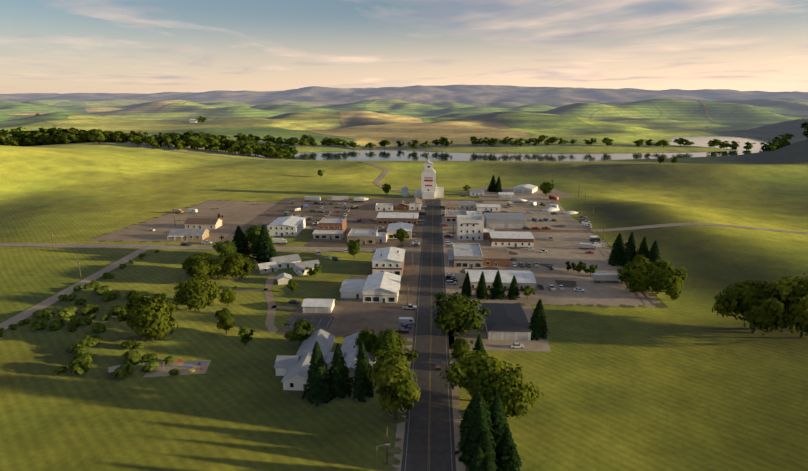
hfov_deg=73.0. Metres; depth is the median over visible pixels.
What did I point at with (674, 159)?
deciduous tree
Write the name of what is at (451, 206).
shop
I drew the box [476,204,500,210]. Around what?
commercial building
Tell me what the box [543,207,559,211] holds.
tarp pile
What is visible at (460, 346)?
deciduous tree
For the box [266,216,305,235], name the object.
building
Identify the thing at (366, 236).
shop
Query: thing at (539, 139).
tree
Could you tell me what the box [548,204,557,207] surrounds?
camper vehicle
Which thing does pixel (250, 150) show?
tree
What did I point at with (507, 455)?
conifer tree
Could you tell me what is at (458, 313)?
wide tree
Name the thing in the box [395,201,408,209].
shed
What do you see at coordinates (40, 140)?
tree
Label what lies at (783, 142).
tree
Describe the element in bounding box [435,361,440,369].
suv
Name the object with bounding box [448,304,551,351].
shop gravel lot
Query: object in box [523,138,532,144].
tree
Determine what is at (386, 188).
deciduous tree
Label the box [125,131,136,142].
tree
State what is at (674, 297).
tree
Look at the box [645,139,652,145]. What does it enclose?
tree
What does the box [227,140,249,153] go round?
tree
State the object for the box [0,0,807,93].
sky
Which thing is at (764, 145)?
tree
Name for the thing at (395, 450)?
grass verge tufts
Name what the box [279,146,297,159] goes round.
tree
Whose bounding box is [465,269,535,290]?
commercial building
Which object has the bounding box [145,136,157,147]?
tree
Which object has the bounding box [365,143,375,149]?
tree
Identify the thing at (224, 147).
tree
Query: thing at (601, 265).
parked cars
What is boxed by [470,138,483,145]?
tree
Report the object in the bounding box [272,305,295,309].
dirt track
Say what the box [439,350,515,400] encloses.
wide tree
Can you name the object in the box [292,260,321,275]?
house
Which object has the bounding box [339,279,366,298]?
hall wing
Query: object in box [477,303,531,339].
building
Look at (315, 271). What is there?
tree
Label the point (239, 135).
tree
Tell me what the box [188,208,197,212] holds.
camper vehicle
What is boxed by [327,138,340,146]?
tree
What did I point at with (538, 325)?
conifer tree
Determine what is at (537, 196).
farm gravel lot
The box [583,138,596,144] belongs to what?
tree
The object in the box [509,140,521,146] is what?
tree
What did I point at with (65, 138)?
tree
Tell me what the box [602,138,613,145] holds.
tree
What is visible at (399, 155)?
river water
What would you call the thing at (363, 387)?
conifer tree
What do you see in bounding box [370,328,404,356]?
deciduous tree
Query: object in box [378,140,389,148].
tree
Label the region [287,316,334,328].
parking lot
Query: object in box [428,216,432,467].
yellow road paint
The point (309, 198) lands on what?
vehicle trailer
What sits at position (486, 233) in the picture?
shop
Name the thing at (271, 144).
tree
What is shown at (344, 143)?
tree
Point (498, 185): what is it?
conifer tree
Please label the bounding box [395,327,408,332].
suv
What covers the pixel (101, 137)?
tree
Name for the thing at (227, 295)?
deciduous tree
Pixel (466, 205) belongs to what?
shop
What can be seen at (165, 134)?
tree
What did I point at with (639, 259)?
deciduous tree
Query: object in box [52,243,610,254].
crossroad
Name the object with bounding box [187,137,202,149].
tree
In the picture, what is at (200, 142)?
tree
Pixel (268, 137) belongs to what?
tree
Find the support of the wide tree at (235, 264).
on the terrain ground
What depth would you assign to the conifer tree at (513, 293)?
227.00 m
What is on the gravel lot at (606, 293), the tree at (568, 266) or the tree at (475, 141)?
the tree at (568, 266)
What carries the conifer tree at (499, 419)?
on the terrain ground
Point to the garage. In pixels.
(310, 305)
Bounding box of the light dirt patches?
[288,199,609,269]
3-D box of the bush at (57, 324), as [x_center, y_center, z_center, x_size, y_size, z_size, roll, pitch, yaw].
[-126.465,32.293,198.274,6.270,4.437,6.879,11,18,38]
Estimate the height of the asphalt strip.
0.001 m
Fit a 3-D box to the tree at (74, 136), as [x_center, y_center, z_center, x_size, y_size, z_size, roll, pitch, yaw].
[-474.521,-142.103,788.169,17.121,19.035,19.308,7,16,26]
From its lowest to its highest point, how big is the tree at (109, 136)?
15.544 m
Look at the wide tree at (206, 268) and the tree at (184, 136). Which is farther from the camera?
the tree at (184, 136)
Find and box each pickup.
[180,242,191,245]
[201,240,211,243]
[402,304,416,309]
[445,277,457,281]
[547,284,555,290]
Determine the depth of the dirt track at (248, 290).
238.25 m
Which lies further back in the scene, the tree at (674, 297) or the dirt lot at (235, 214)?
the dirt lot at (235, 214)
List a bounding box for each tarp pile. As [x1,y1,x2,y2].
[510,198,526,201]
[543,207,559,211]
[562,211,578,213]
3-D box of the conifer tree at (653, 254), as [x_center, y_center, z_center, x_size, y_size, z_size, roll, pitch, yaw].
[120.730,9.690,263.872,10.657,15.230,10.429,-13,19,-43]
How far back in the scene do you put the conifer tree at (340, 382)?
151.01 m
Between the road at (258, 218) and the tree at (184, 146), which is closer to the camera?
the road at (258, 218)
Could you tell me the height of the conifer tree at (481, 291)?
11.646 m
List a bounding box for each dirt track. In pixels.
[220,288,267,291]
[264,274,277,332]
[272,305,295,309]
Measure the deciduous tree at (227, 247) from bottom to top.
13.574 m
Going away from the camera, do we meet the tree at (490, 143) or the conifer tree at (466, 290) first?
the conifer tree at (466, 290)
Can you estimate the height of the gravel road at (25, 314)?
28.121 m
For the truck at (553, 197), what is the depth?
451.50 m
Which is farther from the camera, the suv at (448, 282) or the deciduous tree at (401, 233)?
the deciduous tree at (401, 233)
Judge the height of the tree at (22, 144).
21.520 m
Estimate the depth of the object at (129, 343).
181.78 m
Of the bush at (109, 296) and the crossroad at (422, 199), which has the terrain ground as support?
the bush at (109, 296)
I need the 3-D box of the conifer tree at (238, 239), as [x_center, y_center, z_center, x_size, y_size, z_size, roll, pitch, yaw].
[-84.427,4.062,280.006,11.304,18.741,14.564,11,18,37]
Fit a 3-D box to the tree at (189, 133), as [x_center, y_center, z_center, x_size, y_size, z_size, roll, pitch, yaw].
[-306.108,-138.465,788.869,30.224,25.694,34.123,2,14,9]
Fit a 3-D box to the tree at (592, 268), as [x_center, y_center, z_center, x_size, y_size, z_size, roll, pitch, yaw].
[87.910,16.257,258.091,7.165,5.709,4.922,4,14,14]
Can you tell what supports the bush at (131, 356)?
on the terrain ground
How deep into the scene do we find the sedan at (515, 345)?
182.59 m
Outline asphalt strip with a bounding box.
[402,252,420,276]
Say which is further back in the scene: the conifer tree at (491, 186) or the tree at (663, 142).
the tree at (663, 142)
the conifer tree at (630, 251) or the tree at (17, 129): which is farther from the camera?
the tree at (17, 129)
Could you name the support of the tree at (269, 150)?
on the terrain ground
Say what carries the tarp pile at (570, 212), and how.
on the gravel lot at (606, 293)
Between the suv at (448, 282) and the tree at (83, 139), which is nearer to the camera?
the suv at (448, 282)
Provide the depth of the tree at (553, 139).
1013.08 m
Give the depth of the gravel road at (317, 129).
1525.00 m
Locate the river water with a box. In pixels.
[236,123,777,160]
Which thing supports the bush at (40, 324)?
on the terrain ground
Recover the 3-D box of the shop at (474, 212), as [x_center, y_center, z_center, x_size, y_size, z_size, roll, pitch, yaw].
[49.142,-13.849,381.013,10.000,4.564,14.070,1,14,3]
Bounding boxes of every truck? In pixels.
[172,208,183,213]
[272,238,286,243]
[354,198,364,201]
[549,195,558,199]
[579,243,594,249]
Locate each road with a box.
[0,243,56,246]
[0,248,150,330]
[1,115,701,130]
[9,101,219,119]
[165,150,435,198]
[214,198,290,244]
[401,199,455,470]
[589,223,807,233]
[699,101,807,122]
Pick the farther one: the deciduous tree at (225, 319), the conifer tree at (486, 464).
the deciduous tree at (225, 319)
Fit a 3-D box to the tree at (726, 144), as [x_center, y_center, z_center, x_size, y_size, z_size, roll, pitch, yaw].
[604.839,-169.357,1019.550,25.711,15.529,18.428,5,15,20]
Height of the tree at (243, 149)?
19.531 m
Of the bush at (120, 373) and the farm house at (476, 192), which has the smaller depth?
the bush at (120, 373)
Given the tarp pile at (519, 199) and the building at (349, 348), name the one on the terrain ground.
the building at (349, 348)
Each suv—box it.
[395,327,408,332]
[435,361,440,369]
[446,280,456,284]
[537,283,543,288]
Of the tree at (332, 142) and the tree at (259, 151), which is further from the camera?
the tree at (332, 142)
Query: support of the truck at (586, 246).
on the gravel lot at (606, 293)
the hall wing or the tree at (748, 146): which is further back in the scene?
the tree at (748, 146)
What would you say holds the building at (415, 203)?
on the terrain ground
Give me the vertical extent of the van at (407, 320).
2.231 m
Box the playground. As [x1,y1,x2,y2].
[143,359,210,377]
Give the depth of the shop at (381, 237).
317.72 m
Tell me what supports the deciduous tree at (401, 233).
on the terrain ground
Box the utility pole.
[386,427,387,464]
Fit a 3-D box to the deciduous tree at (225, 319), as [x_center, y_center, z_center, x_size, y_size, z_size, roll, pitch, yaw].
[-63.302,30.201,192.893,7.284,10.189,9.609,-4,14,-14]
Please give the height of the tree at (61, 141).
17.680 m
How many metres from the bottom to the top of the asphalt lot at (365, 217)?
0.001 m
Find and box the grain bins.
[402,186,408,196]
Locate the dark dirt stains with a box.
[260,201,620,455]
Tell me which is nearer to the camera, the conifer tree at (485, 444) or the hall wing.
the conifer tree at (485, 444)
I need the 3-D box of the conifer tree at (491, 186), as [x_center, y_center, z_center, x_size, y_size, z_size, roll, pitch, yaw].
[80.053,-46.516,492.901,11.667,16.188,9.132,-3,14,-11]
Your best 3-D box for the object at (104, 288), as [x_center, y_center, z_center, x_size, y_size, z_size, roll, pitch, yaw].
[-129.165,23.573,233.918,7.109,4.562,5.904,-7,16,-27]
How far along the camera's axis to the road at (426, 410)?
166.67 m
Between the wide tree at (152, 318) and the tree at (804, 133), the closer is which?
the wide tree at (152, 318)
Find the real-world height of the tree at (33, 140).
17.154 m
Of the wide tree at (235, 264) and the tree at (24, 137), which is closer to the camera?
the wide tree at (235, 264)
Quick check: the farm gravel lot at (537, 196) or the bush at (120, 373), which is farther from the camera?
the farm gravel lot at (537, 196)
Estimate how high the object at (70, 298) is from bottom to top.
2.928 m
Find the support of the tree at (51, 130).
on the terrain ground
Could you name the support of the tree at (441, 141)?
on the terrain ground
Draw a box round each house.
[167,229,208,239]
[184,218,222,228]
[257,261,277,273]
[269,254,301,268]
[274,329,334,390]
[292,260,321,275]
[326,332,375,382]
[469,189,484,195]
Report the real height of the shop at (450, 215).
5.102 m
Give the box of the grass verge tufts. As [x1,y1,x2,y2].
[93,200,668,470]
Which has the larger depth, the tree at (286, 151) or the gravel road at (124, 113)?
the gravel road at (124, 113)
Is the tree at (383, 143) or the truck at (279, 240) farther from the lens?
the tree at (383, 143)
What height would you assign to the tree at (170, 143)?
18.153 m
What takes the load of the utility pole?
on the terrain ground
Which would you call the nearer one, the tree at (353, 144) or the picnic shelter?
the picnic shelter
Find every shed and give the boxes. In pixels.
[276,273,291,284]
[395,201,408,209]
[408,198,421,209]
[498,192,513,197]
[513,184,537,193]
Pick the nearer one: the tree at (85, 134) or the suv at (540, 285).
the suv at (540, 285)
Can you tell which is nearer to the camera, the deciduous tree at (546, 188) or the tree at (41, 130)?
the deciduous tree at (546, 188)
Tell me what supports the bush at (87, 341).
on the terrain ground
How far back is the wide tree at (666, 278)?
226.32 m
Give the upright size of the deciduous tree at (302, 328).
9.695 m
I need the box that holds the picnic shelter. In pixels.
[108,365,123,378]
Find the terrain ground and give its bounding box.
[0,85,807,470]
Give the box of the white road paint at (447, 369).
[405,210,452,470]
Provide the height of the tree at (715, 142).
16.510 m
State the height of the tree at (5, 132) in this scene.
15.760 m
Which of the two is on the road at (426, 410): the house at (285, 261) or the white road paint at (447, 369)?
the white road paint at (447, 369)
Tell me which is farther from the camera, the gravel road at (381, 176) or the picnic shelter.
the gravel road at (381, 176)
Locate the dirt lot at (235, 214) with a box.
[87,200,276,242]
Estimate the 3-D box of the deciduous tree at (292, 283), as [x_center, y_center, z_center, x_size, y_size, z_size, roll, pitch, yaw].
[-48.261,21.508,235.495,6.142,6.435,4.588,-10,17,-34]
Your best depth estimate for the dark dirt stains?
269.14 m
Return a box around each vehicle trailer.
[304,196,320,201]
[332,196,347,201]
[592,273,620,282]
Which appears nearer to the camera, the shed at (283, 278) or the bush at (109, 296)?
the bush at (109, 296)
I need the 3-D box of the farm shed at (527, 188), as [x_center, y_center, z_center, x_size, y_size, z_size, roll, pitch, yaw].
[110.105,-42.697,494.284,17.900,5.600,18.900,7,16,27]
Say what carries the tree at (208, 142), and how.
on the terrain ground
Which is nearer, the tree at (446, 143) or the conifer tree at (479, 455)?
the conifer tree at (479, 455)
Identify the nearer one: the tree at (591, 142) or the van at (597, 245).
the van at (597, 245)
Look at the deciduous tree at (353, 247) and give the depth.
284.02 m
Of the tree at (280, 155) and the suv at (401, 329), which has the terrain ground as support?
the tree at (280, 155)
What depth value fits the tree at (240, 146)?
781.72 m
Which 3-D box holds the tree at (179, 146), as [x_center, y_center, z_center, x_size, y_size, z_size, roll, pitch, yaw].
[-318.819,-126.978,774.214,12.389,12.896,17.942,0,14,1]
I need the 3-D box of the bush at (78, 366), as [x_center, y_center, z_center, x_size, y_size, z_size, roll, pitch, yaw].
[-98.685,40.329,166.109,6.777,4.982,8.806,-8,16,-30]
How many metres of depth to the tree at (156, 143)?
772.35 m
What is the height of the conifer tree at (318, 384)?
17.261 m
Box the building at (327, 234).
[312,230,343,238]
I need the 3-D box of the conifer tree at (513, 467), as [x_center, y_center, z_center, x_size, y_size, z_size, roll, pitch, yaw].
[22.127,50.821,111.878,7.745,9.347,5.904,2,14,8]
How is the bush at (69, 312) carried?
on the terrain ground
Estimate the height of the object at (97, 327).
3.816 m
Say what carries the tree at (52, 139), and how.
on the terrain ground
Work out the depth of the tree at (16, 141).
792.73 m
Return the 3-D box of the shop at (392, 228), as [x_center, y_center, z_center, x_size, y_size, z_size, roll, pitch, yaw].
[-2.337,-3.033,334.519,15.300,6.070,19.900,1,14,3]
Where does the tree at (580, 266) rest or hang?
on the gravel lot at (606, 293)
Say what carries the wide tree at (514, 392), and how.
on the terrain ground
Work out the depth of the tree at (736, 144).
1018.77 m
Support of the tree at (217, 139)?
on the terrain ground
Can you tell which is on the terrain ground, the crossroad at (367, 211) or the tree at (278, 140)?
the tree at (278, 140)
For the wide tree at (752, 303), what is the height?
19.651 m
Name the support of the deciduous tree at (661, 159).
on the terrain ground
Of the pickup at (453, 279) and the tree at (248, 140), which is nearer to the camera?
the pickup at (453, 279)
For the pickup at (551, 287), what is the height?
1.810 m
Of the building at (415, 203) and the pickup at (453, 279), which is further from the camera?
the building at (415, 203)
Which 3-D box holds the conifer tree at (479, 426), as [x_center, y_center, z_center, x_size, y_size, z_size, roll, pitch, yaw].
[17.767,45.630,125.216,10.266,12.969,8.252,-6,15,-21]
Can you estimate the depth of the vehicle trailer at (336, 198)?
444.55 m
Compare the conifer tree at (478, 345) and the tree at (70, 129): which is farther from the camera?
the tree at (70, 129)
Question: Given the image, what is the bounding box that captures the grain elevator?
[414,160,443,198]
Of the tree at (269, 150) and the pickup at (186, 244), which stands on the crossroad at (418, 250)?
the pickup at (186, 244)
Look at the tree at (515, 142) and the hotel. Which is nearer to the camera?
the hotel
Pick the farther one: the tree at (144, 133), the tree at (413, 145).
the tree at (413, 145)
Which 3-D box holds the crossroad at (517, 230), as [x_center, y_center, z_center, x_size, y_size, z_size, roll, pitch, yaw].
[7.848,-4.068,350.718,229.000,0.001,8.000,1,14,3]
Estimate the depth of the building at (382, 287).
224.92 m
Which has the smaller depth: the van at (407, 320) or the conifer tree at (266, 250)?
the van at (407, 320)
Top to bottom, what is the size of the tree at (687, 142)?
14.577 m
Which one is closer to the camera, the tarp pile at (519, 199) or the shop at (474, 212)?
the shop at (474, 212)
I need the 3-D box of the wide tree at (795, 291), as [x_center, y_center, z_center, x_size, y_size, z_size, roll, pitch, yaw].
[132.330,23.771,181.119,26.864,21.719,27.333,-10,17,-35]
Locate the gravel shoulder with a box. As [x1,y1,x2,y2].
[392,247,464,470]
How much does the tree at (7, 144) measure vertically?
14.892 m
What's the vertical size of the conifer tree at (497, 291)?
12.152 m
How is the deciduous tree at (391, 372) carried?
on the terrain ground
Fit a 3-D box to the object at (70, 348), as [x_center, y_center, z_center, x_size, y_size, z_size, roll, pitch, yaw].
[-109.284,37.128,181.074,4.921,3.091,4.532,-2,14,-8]
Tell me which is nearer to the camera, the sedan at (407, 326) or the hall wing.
the sedan at (407, 326)
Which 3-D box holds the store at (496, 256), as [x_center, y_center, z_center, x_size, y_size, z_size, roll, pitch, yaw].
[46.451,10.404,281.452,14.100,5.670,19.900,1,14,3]
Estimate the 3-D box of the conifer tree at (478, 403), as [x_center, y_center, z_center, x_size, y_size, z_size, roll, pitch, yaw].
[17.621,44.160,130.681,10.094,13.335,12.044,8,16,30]
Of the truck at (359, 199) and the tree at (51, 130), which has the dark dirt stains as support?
the truck at (359, 199)
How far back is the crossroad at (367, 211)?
405.97 m
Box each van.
[399,317,414,324]
[590,237,600,241]
[593,243,603,247]
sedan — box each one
[288,299,299,303]
[399,324,411,328]
[510,343,523,348]
[574,287,584,291]
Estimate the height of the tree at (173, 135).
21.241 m
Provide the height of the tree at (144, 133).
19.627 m
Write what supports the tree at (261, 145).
on the terrain ground
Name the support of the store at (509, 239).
on the terrain ground
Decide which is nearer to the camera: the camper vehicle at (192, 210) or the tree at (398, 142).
the camper vehicle at (192, 210)
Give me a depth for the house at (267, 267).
262.95 m
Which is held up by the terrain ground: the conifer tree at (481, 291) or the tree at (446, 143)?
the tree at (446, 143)
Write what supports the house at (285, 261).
on the terrain ground
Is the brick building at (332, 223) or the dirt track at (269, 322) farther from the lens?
the brick building at (332, 223)
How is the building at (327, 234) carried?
on the terrain ground
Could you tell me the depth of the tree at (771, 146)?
1020.53 m
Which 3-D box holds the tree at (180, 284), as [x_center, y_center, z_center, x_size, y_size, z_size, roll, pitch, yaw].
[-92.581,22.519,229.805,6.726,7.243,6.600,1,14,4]
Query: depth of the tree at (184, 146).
775.42 m
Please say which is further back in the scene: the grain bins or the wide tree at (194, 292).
the grain bins
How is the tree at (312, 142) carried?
on the terrain ground
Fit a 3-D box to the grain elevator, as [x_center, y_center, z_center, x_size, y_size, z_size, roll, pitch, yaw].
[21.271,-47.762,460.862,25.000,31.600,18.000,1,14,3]
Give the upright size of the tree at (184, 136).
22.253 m
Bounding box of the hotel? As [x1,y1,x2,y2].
[456,215,483,239]
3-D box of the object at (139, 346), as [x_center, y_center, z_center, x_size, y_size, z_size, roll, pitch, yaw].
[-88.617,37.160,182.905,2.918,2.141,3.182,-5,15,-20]
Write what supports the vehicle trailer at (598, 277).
on the gravel lot at (606, 293)
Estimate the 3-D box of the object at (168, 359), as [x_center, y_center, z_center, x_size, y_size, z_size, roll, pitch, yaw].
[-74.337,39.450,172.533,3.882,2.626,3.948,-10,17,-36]
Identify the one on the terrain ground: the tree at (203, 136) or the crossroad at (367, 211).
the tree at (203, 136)
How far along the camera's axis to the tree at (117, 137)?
791.45 m
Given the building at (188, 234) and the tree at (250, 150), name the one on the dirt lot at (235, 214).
the building at (188, 234)
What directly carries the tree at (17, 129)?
on the terrain ground
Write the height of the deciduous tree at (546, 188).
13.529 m
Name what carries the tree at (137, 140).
on the terrain ground
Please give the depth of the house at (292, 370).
165.02 m
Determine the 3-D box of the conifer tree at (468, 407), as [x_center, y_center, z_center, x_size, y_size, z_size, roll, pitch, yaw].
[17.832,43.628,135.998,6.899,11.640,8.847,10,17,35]
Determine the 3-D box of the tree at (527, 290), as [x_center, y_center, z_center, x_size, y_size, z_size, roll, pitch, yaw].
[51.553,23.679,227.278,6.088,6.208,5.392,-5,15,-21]
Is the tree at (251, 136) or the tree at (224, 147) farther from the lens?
the tree at (251, 136)
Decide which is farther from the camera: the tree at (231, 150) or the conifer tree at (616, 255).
the tree at (231, 150)
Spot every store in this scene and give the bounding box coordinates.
[371,247,404,275]
[376,212,418,224]
[447,243,482,267]
[480,247,510,265]
[489,231,534,246]
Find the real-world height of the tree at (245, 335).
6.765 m
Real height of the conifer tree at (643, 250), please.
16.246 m
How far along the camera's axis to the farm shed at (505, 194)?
462.01 m
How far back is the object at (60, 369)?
165.63 m
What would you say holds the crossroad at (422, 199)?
on the asphalt lot at (365, 217)
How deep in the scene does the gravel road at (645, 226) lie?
342.10 m
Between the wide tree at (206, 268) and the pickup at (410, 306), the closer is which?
the pickup at (410, 306)
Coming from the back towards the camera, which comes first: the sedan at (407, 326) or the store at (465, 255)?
the store at (465, 255)
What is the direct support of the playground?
on the terrain ground
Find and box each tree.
[0,129,9,134]
[0,134,14,143]
[2,137,14,145]
[11,126,25,132]
[11,137,20,145]
[12,134,33,145]
[20,130,45,145]
[23,131,39,145]
[25,135,38,144]
[33,132,49,144]
[38,127,47,132]
[45,134,60,144]
[46,127,71,143]
[53,132,63,142]
[59,133,71,143]
[60,127,80,142]
[69,131,82,143]
[79,135,87,142]
[82,130,103,142]
[87,131,107,143]
[105,132,121,141]
[111,132,123,142]
[117,292,178,342]
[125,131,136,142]
[129,136,145,146]
[133,131,147,141]
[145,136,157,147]
[152,140,161,148]
[157,132,180,143]
[158,136,173,148]
[162,133,183,146]
[171,132,191,145]
[173,274,221,311]
[174,281,186,290]
[175,143,182,149]
[177,139,186,149]
[181,133,206,149]
[181,253,211,270]
[184,256,222,281]
[185,130,205,148]
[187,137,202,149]
[198,133,220,149]
[204,136,220,143]
[205,140,213,150]
[210,143,224,152]
[212,137,219,145]
[212,236,237,258]
[214,307,235,333]
[215,252,257,279]
[218,286,238,305]
[219,143,227,151]
[226,147,236,155]
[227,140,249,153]
[232,142,243,154]
[232,225,252,258]
[233,133,245,138]
[238,144,256,156]
[238,327,254,345]
[239,143,259,155]
[244,134,255,139]
[244,139,257,142]
[244,225,273,254]
[251,143,264,155]
[251,225,277,263]
[254,143,264,156]
[262,146,277,155]
[263,135,273,140]
[265,142,280,157]
[273,137,282,144]
[275,151,282,158]
[279,145,295,157]
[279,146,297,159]
[283,318,314,345]
[285,138,297,144]
[285,278,298,291]
[298,138,309,144]
[302,341,331,406]
[305,263,321,276]
[308,138,316,145]
[325,139,337,146]
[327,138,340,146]
[327,343,353,399]
[339,139,348,147]
[346,239,359,257]
[348,142,359,146]
[351,340,374,402]
[353,327,380,352]
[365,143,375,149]
[366,348,420,419]
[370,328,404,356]
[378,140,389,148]
[382,184,390,192]
[393,228,408,243]
[396,140,404,147]
[408,140,418,148]
[420,141,431,148]
[432,290,490,336]
[437,137,445,145]
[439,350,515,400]
[443,138,452,146]
[450,338,474,360]
[455,408,495,466]
[458,394,497,450]
[460,389,479,432]
[461,271,471,297]
[462,185,470,192]
[469,430,497,469]
[469,448,484,470]
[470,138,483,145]
[471,334,486,354]
[474,271,488,299]
[476,454,495,470]
[483,364,542,418]
[486,138,495,145]
[487,175,495,191]
[488,270,506,299]
[488,394,516,446]
[489,138,501,146]
[493,427,521,470]
[494,177,501,192]
[501,139,508,143]
[505,275,519,299]
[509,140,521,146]
[509,464,516,470]
[520,285,535,298]
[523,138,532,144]
[529,299,548,340]
[533,137,543,142]
[540,180,554,194]
[546,137,557,142]
[557,138,567,143]
[565,261,572,269]
[571,261,586,271]
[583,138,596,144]
[583,264,597,274]
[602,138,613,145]
[607,233,625,265]
[616,262,657,292]
[620,232,636,265]
[622,254,649,268]
[632,237,648,262]
[636,259,688,295]
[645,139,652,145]
[648,240,660,262]
[658,156,664,163]
[659,140,669,147]
[668,290,681,299]
[670,157,677,162]
[673,138,685,145]
[681,139,693,146]
[708,139,721,147]
[712,279,795,336]
[722,141,734,148]
[730,141,738,148]
[743,142,755,149]
[759,274,807,338]
[760,142,770,147]
[766,142,777,149]
[772,133,793,146]
[801,121,807,138]
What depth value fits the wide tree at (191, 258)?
256.91 m
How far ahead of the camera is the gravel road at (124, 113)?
2840.19 m
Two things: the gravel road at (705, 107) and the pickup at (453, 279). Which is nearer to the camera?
the pickup at (453, 279)
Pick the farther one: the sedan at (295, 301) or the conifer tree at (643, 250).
the conifer tree at (643, 250)
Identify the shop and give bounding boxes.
[347,228,377,243]
[376,232,386,242]
[387,222,412,238]
[444,204,458,209]
[445,210,466,221]
[458,202,475,209]
[467,211,482,216]
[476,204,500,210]
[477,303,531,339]
[483,227,493,239]
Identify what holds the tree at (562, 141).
on the terrain ground
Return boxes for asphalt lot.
[255,199,424,248]
[278,276,418,337]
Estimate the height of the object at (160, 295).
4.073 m
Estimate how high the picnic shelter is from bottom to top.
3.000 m
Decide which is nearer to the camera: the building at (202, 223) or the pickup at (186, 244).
the pickup at (186, 244)
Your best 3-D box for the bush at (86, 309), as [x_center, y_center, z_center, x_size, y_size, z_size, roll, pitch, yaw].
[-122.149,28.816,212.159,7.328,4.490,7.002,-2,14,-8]
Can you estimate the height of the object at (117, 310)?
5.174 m
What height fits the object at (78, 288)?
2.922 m
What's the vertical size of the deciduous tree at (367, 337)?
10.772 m
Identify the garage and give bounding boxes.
[301,298,334,312]
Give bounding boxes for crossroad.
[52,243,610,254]
[241,226,594,232]
[266,209,516,213]
[290,198,507,200]
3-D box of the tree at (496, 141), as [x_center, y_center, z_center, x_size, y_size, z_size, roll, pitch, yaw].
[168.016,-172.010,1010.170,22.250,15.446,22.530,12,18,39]
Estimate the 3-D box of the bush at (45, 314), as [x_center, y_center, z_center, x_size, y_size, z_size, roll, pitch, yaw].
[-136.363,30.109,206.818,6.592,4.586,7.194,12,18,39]
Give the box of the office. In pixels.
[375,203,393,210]
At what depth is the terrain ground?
255.72 m
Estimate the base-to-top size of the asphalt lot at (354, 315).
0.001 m
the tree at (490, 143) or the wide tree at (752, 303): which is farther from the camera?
the tree at (490, 143)
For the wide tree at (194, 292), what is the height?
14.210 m
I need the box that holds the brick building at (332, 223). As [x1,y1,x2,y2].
[318,217,346,234]
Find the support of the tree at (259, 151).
on the terrain ground
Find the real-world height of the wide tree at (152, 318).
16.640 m
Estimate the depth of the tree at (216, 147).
778.07 m
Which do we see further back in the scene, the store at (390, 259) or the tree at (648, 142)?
the tree at (648, 142)
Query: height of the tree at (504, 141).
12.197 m
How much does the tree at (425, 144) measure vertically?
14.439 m
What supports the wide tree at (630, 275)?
on the gravel lot at (606, 293)
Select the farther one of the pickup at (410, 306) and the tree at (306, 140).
the tree at (306, 140)
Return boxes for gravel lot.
[441,200,658,306]
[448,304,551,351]
[481,187,574,202]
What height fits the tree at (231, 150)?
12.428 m
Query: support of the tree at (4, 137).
on the terrain ground
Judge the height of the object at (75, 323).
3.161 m
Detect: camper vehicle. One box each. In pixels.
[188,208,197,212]
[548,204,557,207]
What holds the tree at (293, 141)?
on the terrain ground
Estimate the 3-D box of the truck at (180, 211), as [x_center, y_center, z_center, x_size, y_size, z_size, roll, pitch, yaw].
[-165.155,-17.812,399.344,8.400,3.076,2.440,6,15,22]
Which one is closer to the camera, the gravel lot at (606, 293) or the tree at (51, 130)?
the gravel lot at (606, 293)

